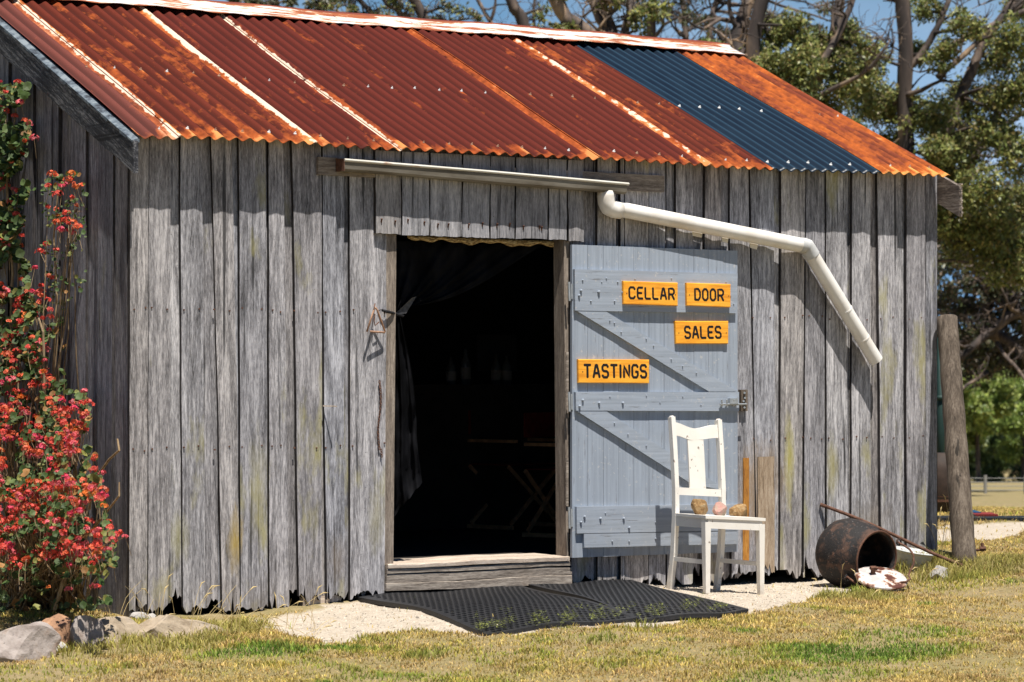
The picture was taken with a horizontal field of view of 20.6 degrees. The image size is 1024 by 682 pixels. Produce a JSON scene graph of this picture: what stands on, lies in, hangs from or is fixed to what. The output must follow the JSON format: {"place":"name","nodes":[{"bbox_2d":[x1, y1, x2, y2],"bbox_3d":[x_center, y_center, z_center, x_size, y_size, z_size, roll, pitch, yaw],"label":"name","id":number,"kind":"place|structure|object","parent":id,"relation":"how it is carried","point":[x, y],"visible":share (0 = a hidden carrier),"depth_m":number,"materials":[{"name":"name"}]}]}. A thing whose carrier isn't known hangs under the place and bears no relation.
{"place":"outdoors","nodes":[
{"label":"outdoors","id":0,"kind":"place"},
{"bbox_2d":[0,465,1023,681],"bbox_3d":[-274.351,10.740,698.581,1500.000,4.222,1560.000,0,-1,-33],"label":"ground","id":1,"kind":"structure","parent":0,"point":[1005,496],"depth_m":14.71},
{"bbox_2d":[0,621,60,661],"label":"rock","id":2,"kind":"object","parent":1,"relation":"on","point":[35,640],"visible":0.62,"depth_m":13.77,"materials":[{"name":"grey stone"}]},
{"bbox_2d":[42,613,71,646],"bbox_3d":[-2.285,1.488,14.221,0.175,0.221,0.147,1,-1,-45],"label":"rock","id":3,"kind":"object","parent":1,"relation":"on","point":[60,624],"visible":0.42,"depth_m":14.19,"materials":[{"name":"brown stone"}]},
{"bbox_2d":[56,642,67,652],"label":"rock","id":4,"kind":"object","parent":1,"relation":"on","point":[61,645],"visible":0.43,"depth_m":14.07,"materials":[{"name":"stone"}]},
{"bbox_2d":[0,79,130,612],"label":"geranium bush","id":5,"kind":"object","parent":1,"relation":"on","point":[57,520],"visible":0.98,"depth_m":15.56,"materials":[{"name":"red plant"}]},
{"bbox_2d":[70,615,103,648],"bbox_3d":[-2.173,1.502,14.291,0.190,0.230,0.171,0,-1,-31],"label":"rock","id":6,"kind":"object","parent":1,"relation":"on","point":[86,628],"visible":0.53,"depth_m":14.23,"materials":[{"name":"grey stone"}]},
{"bbox_2d":[98,616,142,642],"bbox_3d":[-2.023,1.517,14.536,0.386,0.196,0.239,1,-1,-39],"label":"rock","id":7,"kind":"object","parent":1,"relation":"on","point":[121,624],"visible":0.29,"depth_m":14.47,"materials":[{"name":"beige stone"}]},
{"bbox_2d":[130,612,146,618],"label":"rock","id":8,"kind":"object","parent":1,"relation":"on","point":[134,614],"visible":0.6,"depth_m":15.36,"materials":[{"name":"stone"}]},
{"bbox_2d":[146,613,155,618],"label":"rock","id":9,"kind":"object","parent":1,"relation":"on","point":[152,615],"visible":0.26,"depth_m":15.30,"materials":[{"name":"stone"}]},
{"bbox_2d":[138,614,222,637],"bbox_3d":[-1.746,1.518,14.695,0.736,0.196,0.258,0,-1,-36],"label":"rock","id":10,"kind":"object","parent":1,"relation":"on","point":[162,623],"visible":0.32,"depth_m":14.62,"materials":[{"name":"beige stone"}]},
{"bbox_2d":[226,0,344,11],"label":"gum tree","id":11,"kind":"object","parent":1,"relation":"on","point":[314,4],"visible":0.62,"depth_m":46.91,"materials":[{"name":"green plant"}]},
{"bbox_2d":[319,0,485,21],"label":"gum tree","id":12,"kind":"object","parent":1,"relation":"on","point":[416,6],"visible":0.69,"depth_m":44.94,"materials":[{"name":"green plant"}]},
{"bbox_2d":[0,0,962,616],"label":"shed","id":13,"kind":"structure","parent":1,"relation":"on","point":[266,188],"depth_m":17.06,"materials":[{"name":"wood"}]},
{"bbox_2d":[366,303,385,332],"bbox_3d":[-0.795,-0.131,16.239,0.049,0.175,0.149,-1,-1,43],"label":"dinner triangle","id":14,"kind":"object","parent":13,"relation":"attached to","point":[370,320],"visible":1,"depth_m":16.23,"materials":[{"name":"metal"}]},
{"bbox_2d":[377,380,382,457],"bbox_3d":[-0.764,0.450,16.280,0.037,0.450,0.013,0,-1,-33],"label":"chain","id":15,"kind":"object","parent":13,"relation":"hanging from","point":[380,449],"visible":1,"depth_m":16.28,"materials":[{"name":"metal"}]},
{"bbox_2d":[378,241,543,515],"bbox_3d":[-0.335,0.221,16.771,1.312,1.618,0.187,1,-1,-43],"label":"curtain","id":16,"kind":"object","parent":13,"relation":"hanging from","point":[429,272],"visible":1,"depth_m":16.60,"materials":[{"name":"black fabric"}]},
{"bbox_2d":[407,235,553,246],"bbox_3d":[-0.179,-0.592,16.764,1.068,0.052,0.050,0,-1,-33],"label":"woven blind","id":17,"kind":"object","parent":13,"relation":"attached to","point":[507,242],"visible":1,"depth_m":16.75,"materials":[{"name":"wicker"}]},
{"bbox_2d":[467,411,555,529],"bbox_3d":[0.028,0.916,20.314,0.470,0.860,0.565,-1,-1,42],"label":"folding chair","id":18,"kind":"object","parent":13,"relation":"on","point":[533,496],"visible":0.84,"depth_m":20.21,"materials":[{"name":"brown wood"}]},
{"bbox_2d":[522,412,555,537],"bbox_3d":[0.409,0.906,19.305,0.470,0.860,0.565,0,-1,31],"label":"folding chair","id":19,"kind":"object","parent":13,"relation":"on","point":[539,424],"visible":0.35,"depth_m":19.31,"materials":[{"name":"brown wood"}]},
{"bbox_2d":[568,245,746,557],"bbox_3d":[0.900,0.370,17.324,1.340,1.897,0.068,0,-1,-33],"label":"door","id":20,"kind":"structure","parent":13,"relation":"in","point":[621,485],"depth_m":17.26,"materials":[{"name":"blue paint"}]},
{"bbox_2d":[577,359,648,382],"bbox_3d":[0.617,0.185,17.140,0.531,0.147,0.020,0,-1,-33],"label":"sign","id":21,"kind":"object","parent":20,"relation":"attached to","point":[610,371],"visible":1,"depth_m":17.13,"materials":[{"name":"orange wood"}]},
{"bbox_2d":[622,281,677,305],"bbox_3d":[0.848,-0.291,17.273,0.415,0.147,0.020,0,-1,-33],"label":"sign","id":22,"kind":"object","parent":20,"relation":"attached to","point":[650,293],"visible":1,"depth_m":17.26,"materials":[{"name":"orange wood"}]},
{"bbox_2d":[674,321,727,343],"bbox_3d":[1.178,-0.054,17.514,0.416,0.145,0.020,0,-1,-33],"label":"sign","id":23,"kind":"object","parent":20,"relation":"attached to","point":[700,332],"visible":1,"depth_m":17.50,"materials":[{"name":"orange wood"}]},
{"bbox_2d":[685,283,730,306],"bbox_3d":[1.220,-0.285,17.519,0.345,0.148,0.020,0,-1,-33],"label":"sign","id":24,"kind":"object","parent":20,"relation":"attached to","point":[708,294],"visible":1,"depth_m":17.51,"materials":[{"name":"orange wood"}]},
{"bbox_3d":[-0.212,0.836,20.612,2.213,1.037,0.550,0,-1,-33],"label":"counter","id":25,"kind":"object","parent":13,"relation":"on","visible":0},
{"bbox_2d":[446,357,455,384],"bbox_3d":[-0.441,0.215,20.377,0.077,0.200,0.077,0,-1,-33],"label":"bottle","id":26,"kind":"object","parent":25,"relation":"on","point":[450,373],"visible":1,"depth_m":20.35,"materials":[{"name":"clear glass"}]},
{"bbox_2d":[460,349,470,384],"bbox_3d":[-0.337,0.186,20.446,0.077,0.260,0.077,0,-1,-33],"label":"bottle","id":27,"kind":"object","parent":25,"relation":"on","point":[465,371],"visible":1,"depth_m":20.42,"materials":[{"name":"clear glass"}]},
{"bbox_2d":[491,354,500,383],"bbox_3d":[-0.117,0.208,20.592,0.077,0.220,0.077,0,-1,-33],"label":"bottle","id":28,"kind":"object","parent":25,"relation":"on","point":[495,372],"visible":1,"depth_m":20.56,"materials":[{"name":"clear glass"}]},
{"bbox_2d":[501,356,511,383],"bbox_3d":[-0.040,0.213,20.642,0.077,0.210,0.077,0,-1,-33],"label":"bottle","id":29,"kind":"object","parent":25,"relation":"on","point":[506,373],"visible":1,"depth_m":20.61,"materials":[{"name":"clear glass"}]},
{"bbox_2d":[354,586,638,635],"bbox_3d":[-0.194,1.500,15.925,1.114,0.124,2.454,0,-1,-20],"label":"rubber mat","id":30,"kind":"object","parent":1,"relation":"on","point":[455,607],"visible":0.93,"depth_m":15.41,"materials":[{"name":"black rubber"}]},
{"bbox_2d":[473,593,727,629],"bbox_3d":[0.565,1.471,15.372,2.085,0.087,0.652,1,-1,-44],"label":"creeping weed","id":31,"kind":"object","parent":30,"relation":"on","point":[657,613],"visible":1,"depth_m":15.10,"materials":[{"name":"green plant"}]},
{"bbox_2d":[0,531,1023,681],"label":"grass","id":32,"kind":"structure","parent":1,"relation":"on","point":[286,641],"depth_m":14.18,"materials":[{"name":"green plant"}]},
{"bbox_2d":[820,503,970,567],"bbox_3d":[2.466,1.254,18.022,0.991,0.433,0.024,0,-1,8],"label":"iron rod","id":33,"kind":"object","parent":32,"relation":"on","point":[888,532],"visible":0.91,"depth_m":18.02,"materials":[{"name":"brown metal"}]},
{"bbox_2d":[476,0,558,27],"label":"gum tree","id":34,"kind":"object","parent":1,"relation":"on","point":[518,13],"visible":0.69,"depth_m":45.98,"materials":[{"name":"green plant"}]},
{"bbox_2d":[96,495,1017,639],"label":"dry stalks","id":35,"kind":"object","parent":1,"relation":"on","point":[275,617],"visible":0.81,"depth_m":15.11,"materials":[{"name":"plant"}]},
{"bbox_2d":[548,0,675,35],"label":"gum tree","id":36,"kind":"object","parent":1,"relation":"on","point":[601,11],"visible":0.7,"depth_m":41.95,"materials":[{"name":"green plant"}]},
{"bbox_2d":[525,576,747,622],"bbox_3d":[0.613,1.490,16.482,0.773,0.089,2.635,0,-1,-19],"label":"rubber mat","id":37,"kind":"object","parent":1,"relation":"on","point":[618,593],"visible":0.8,"depth_m":15.99,"materials":[{"name":"black rubber"}]},
{"bbox_2d":[572,0,858,40],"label":"gum tree","id":38,"kind":"object","parent":1,"relation":"on","point":[685,11],"visible":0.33,"depth_m":50.17,"materials":[{"name":"green plant"}]},
{"bbox_2d":[666,416,765,594],"bbox_3d":[1.216,0.992,17.044,0.447,1.079,0.458,0,-1,-33],"label":"wooden chair","id":39,"kind":"object","parent":1,"relation":"on","point":[706,523],"visible":1,"depth_m":17.09,"materials":[{"name":"beige paint"}]},
{"bbox_2d":[691,499,707,514],"bbox_3d":[1.134,1.000,16.977,0.114,0.099,0.073,0,-1,-16],"label":"rock","id":40,"kind":"object","parent":39,"relation":"on","point":[699,506],"visible":1,"depth_m":16.95,"materials":[{"name":"stone"}]},
{"bbox_2d":[712,502,726,515],"bbox_3d":[1.257,1.016,17.058,0.088,0.085,0.083,1,-1,-39],"label":"rock","id":41,"kind":"object","parent":39,"relation":"on","point":[719,509],"visible":1,"depth_m":17.04,"materials":[{"name":"pink stone"}]},
{"bbox_2d":[729,504,746,516],"bbox_3d":[1.387,1.030,17.137,0.132,0.078,0.083,0,-1,-33],"label":"rock","id":42,"kind":"object","parent":39,"relation":"on","point":[738,510],"visible":0.96,"depth_m":17.11,"materials":[{"name":"stone"}]},
{"bbox_2d":[669,0,916,114],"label":"gum tree","id":43,"kind":"object","parent":1,"relation":"on","point":[822,55],"visible":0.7,"depth_m":40.01,"materials":[{"name":"green plant"}]},
{"bbox_2d":[815,518,914,589],"bbox_3d":[2.200,1.337,17.591,0.449,0.449,0.644,0,-1,-33],"label":"cauldron","id":44,"kind":"object","parent":1,"relation":"on","point":[853,544],"visible":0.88,"depth_m":17.57,"materials":[{"name":"metal"}]},
{"bbox_2d":[855,566,907,589],"bbox_3d":[2.283,1.459,17.416,0.328,0.138,0.310,0,-1,-33],"label":"pot lid","id":45,"kind":"object","parent":1,"relation":"on","point":[874,577],"visible":0.99,"depth_m":17.38,"materials":[{"name":"white metal"}]},
{"bbox_2d":[896,546,934,570],"bbox_3d":[2.602,1.433,18.180,0.278,0.206,0.276,0,-1,-33],"label":"enamel basin","id":46,"kind":"object","parent":1,"relation":"on","point":[902,554],"visible":0.58,"depth_m":18.09,"materials":[{"name":"white metal"}]},
{"bbox_2d":[829,0,1023,294],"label":"gum tree","id":47,"kind":"object","parent":1,"relation":"on","point":[952,144],"visible":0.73,"depth_m":43.68,"materials":[{"name":"green plant"}]},
{"bbox_2d":[929,565,947,578],"bbox_3d":[2.716,1.473,17.819,0.160,0.102,0.126,0,-1,-26],"label":"rock","id":48,"kind":"object","parent":1,"relation":"on","point":[941,569],"visible":0.59,"depth_m":17.78,"materials":[{"name":"stone"}]},
{"bbox_2d":[937,337,944,451],"bbox_3d":[3.746,0.742,24.603,0.100,1.550,0.100,0,-1,-33],"label":"pole","id":49,"kind":"object","parent":1,"relation":"on","point":[940,438],"visible":0.3,"depth_m":24.57,"materials":[{"name":"paint"}]},
{"bbox_2d":[937,452,948,512],"bbox_3d":[3.651,1.220,24.003,0.430,0.530,0.430,0,-1,-33],"label":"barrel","id":50,"kind":"object","parent":1,"relation":"on","point":[942,489],"visible":0.15,"depth_m":23.81,"materials":[{"name":"brown metal"}]},
{"bbox_2d":[937,314,985,562],"bbox_3d":[2.940,0.667,18.395,0.228,1.690,0.578,0,-1,-5],"label":"leaning post","id":51,"kind":"object","parent":1,"relation":"on","point":[961,518],"visible":0.96,"depth_m":18.33,"materials":[{"name":"brown wood"}]},
{"bbox_2d":[937,248,1022,477],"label":"evergreen tree","id":52,"kind":"object","parent":1,"relation":"on","point":[986,342],"depth_m":126.65,"materials":[{"name":"green plant"}]},
{"bbox_2d":[937,117,1023,391],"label":"gum tree","id":53,"kind":"object","parent":1,"relation":"on","point":[1007,349],"visible":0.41,"depth_m":52.12,"materials":[{"name":"green plant"}]},
{"bbox_2d":[937,505,1023,539],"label":"grass","id":54,"kind":"structure","parent":1,"relation":"on","point":[1006,511],"depth_m":23.10,"materials":[{"name":"yellow plant"}]},
{"bbox_2d":[937,516,1023,521],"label":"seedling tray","id":55,"kind":"object","parent":1,"relation":"on","point":[1005,518],"visible":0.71,"depth_m":21.91,"materials":[{"name":"plastic"}]},
{"bbox_2d":[973,512,997,515],"bbox_3d":[3.740,1.383,22.349,0.179,0.034,0.365,0,-1,0],"label":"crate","id":56,"kind":"object","parent":1,"relation":"on","point":[985,514],"visible":0.62,"depth_m":22.18,"materials":[{"name":"plastic"}]},
{"bbox_2d":[963,362,1020,481],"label":"shrub","id":57,"kind":"object","parent":1,"relation":"on","point":[979,404],"visible":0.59,"depth_m":88.34,"materials":[{"name":"green plant"}]},
{"bbox_2d":[968,424,1020,481],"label":"shrub","id":58,"kind":"object","parent":1,"relation":"on","point":[991,466],"visible":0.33,"depth_m":96.74,"materials":[{"name":"green plant"}]},
{"bbox_2d":[970,475,1023,492],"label":"wire fence","id":59,"kind":"object","parent":1,"relation":"on","point":[985,482],"visible":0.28,"depth_m":48.81,"materials":[{"name":"grey wood"}]},
{"bbox_2d":[987,373,1023,481],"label":"shrub","id":60,"kind":"object","parent":1,"relation":"on","point":[1011,449],"visible":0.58,"depth_m":92.63,"materials":[{"name":"green plant"}]},
{"bbox_2d":[273,578,897,643],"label":"gravel","id":61,"kind":"structure","parent":0,"point":[808,588],"depth_m":16.09,"materials":[{"name":"beige gravel"}]},
{"bbox_2d":[212,0,1023,337],"label":"sky","id":62,"kind":"structure","parent":0,"point":[923,31],"materials":[{"name":"blue"}]}
]}

